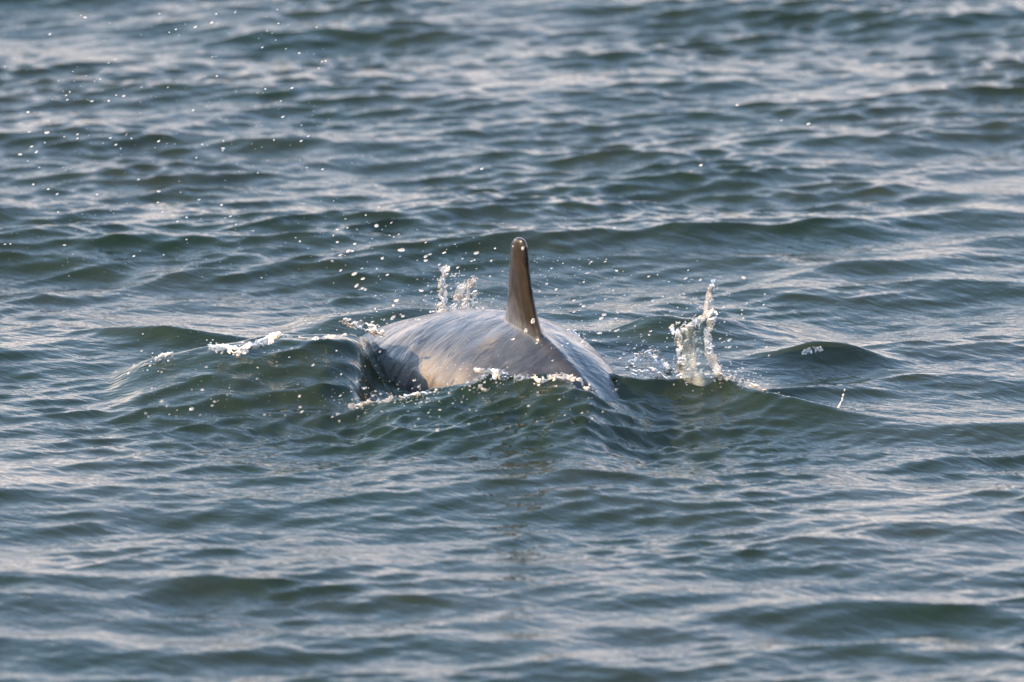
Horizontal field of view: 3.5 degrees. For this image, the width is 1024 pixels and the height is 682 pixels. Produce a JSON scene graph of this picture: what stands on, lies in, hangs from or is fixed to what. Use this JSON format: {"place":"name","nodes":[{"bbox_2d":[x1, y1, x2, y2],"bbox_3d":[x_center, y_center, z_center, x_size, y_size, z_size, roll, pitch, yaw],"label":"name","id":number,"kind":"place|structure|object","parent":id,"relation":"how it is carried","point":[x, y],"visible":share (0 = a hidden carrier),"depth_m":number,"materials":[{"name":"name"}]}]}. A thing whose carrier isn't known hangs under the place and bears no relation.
{"place":"outdoors","nodes":[
{"label":"outdoors","id":0,"kind":"place"},
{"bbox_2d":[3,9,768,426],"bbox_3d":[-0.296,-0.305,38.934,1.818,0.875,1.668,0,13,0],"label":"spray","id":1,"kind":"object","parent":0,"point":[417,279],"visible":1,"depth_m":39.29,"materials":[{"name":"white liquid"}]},
{"bbox_2d":[0,0,1023,681],"bbox_3d":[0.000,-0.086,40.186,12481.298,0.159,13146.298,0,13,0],"label":"sea","id":2,"kind":"structure","parent":0,"point":[864,228],"depth_m":39.93,"materials":[{"name":"liquid"}]},
{"bbox_2d":[127,351,173,373],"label":"splash","id":3,"kind":"object","parent":2,"relation":"on","point":[165,354],"visible":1,"depth_m":39.52,"materials":[{"name":"white liquid"}]},
{"bbox_2d":[208,331,346,355],"bbox_3d":[-0.554,0.005,39.450,0.329,0.062,0.035,-1,13,-4],"label":"splash","id":4,"kind":"object","parent":2,"relation":"on","point":[222,347],"visible":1,"depth_m":39.45,"materials":[{"name":"white liquid"}]},
{"bbox_2d":[343,316,395,336],"bbox_3d":[-0.338,-0.035,39.586,0.126,0.055,0.045,3,13,13],"label":"splash","id":5,"kind":"object","parent":2,"relation":"on","point":[372,330],"visible":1,"depth_m":39.58,"materials":[{"name":"white liquid"}]},
{"bbox_2d":[298,387,462,413],"bbox_3d":[-0.294,0.138,39.070,0.412,0.083,0.127,0,13,0],"label":"splash","id":6,"kind":"object","parent":2,"relation":"on","point":[369,402],"visible":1,"depth_m":39.09,"materials":[{"name":"white liquid"}]},
{"bbox_2d":[420,253,498,314],"bbox_3d":[-0.141,-0.091,39.957,0.190,0.247,0.165,7,15,27],"label":"splash","id":7,"kind":"object","parent":2,"relation":"on","point":[459,293],"visible":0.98,"depth_m":39.97,"materials":[{"name":"white liquid"}]},
{"bbox_2d":[439,355,512,399],"bbox_3d":[-0.072,0.111,39.166,0.203,0.158,0.153,0,13,0],"label":"splash","id":8,"kind":"object","parent":2,"relation":"on","point":[496,373],"visible":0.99,"depth_m":39.21,"materials":[{"name":"white liquid"}]},
{"bbox_2d":[362,237,619,400],"bbox_3d":[0.257,0.435,39.541,0.937,1.439,2.993,-11,17,-40],"label":"dolphin","id":9,"kind":"object","parent":2,"relation":"in","point":[489,334],"visible":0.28,"depth_m":39.43},
{"bbox_2d":[514,372,604,399],"bbox_3d":[0.114,0.117,39.182,0.223,0.089,0.052,1,13,6],"label":"splash","id":10,"kind":"object","parent":2,"relation":"on","point":[570,378],"visible":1,"depth_m":39.19,"materials":[{"name":"white liquid"}]},
{"bbox_2d":[573,310,601,341],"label":"splash","id":11,"kind":"object","parent":2,"relation":"on","point":[585,333],"visible":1,"depth_m":39.64,"materials":[{"name":"white liquid"}]},
{"bbox_2d":[611,330,674,378],"bbox_3d":[0.321,0.038,39.453,0.197,0.150,0.153,-5,14,-21],"label":"splash","id":12,"kind":"object","parent":2,"relation":"on","point":[638,372],"visible":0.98,"depth_m":39.46,"materials":[{"name":"white liquid"}]},
{"bbox_2d":[639,260,778,393],"bbox_3d":[0.464,-0.003,39.304,0.332,0.393,0.154,0,13,0],"label":"splash","id":13,"kind":"object","parent":2,"relation":"on","point":[711,357],"visible":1,"depth_m":39.33,"materials":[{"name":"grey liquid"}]},
{"bbox_2d":[801,346,823,354],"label":"splash","id":14,"kind":"object","parent":2,"relation":"on","point":[806,350],"visible":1,"depth_m":39.70,"materials":[{"name":"white liquid"}]}
]}

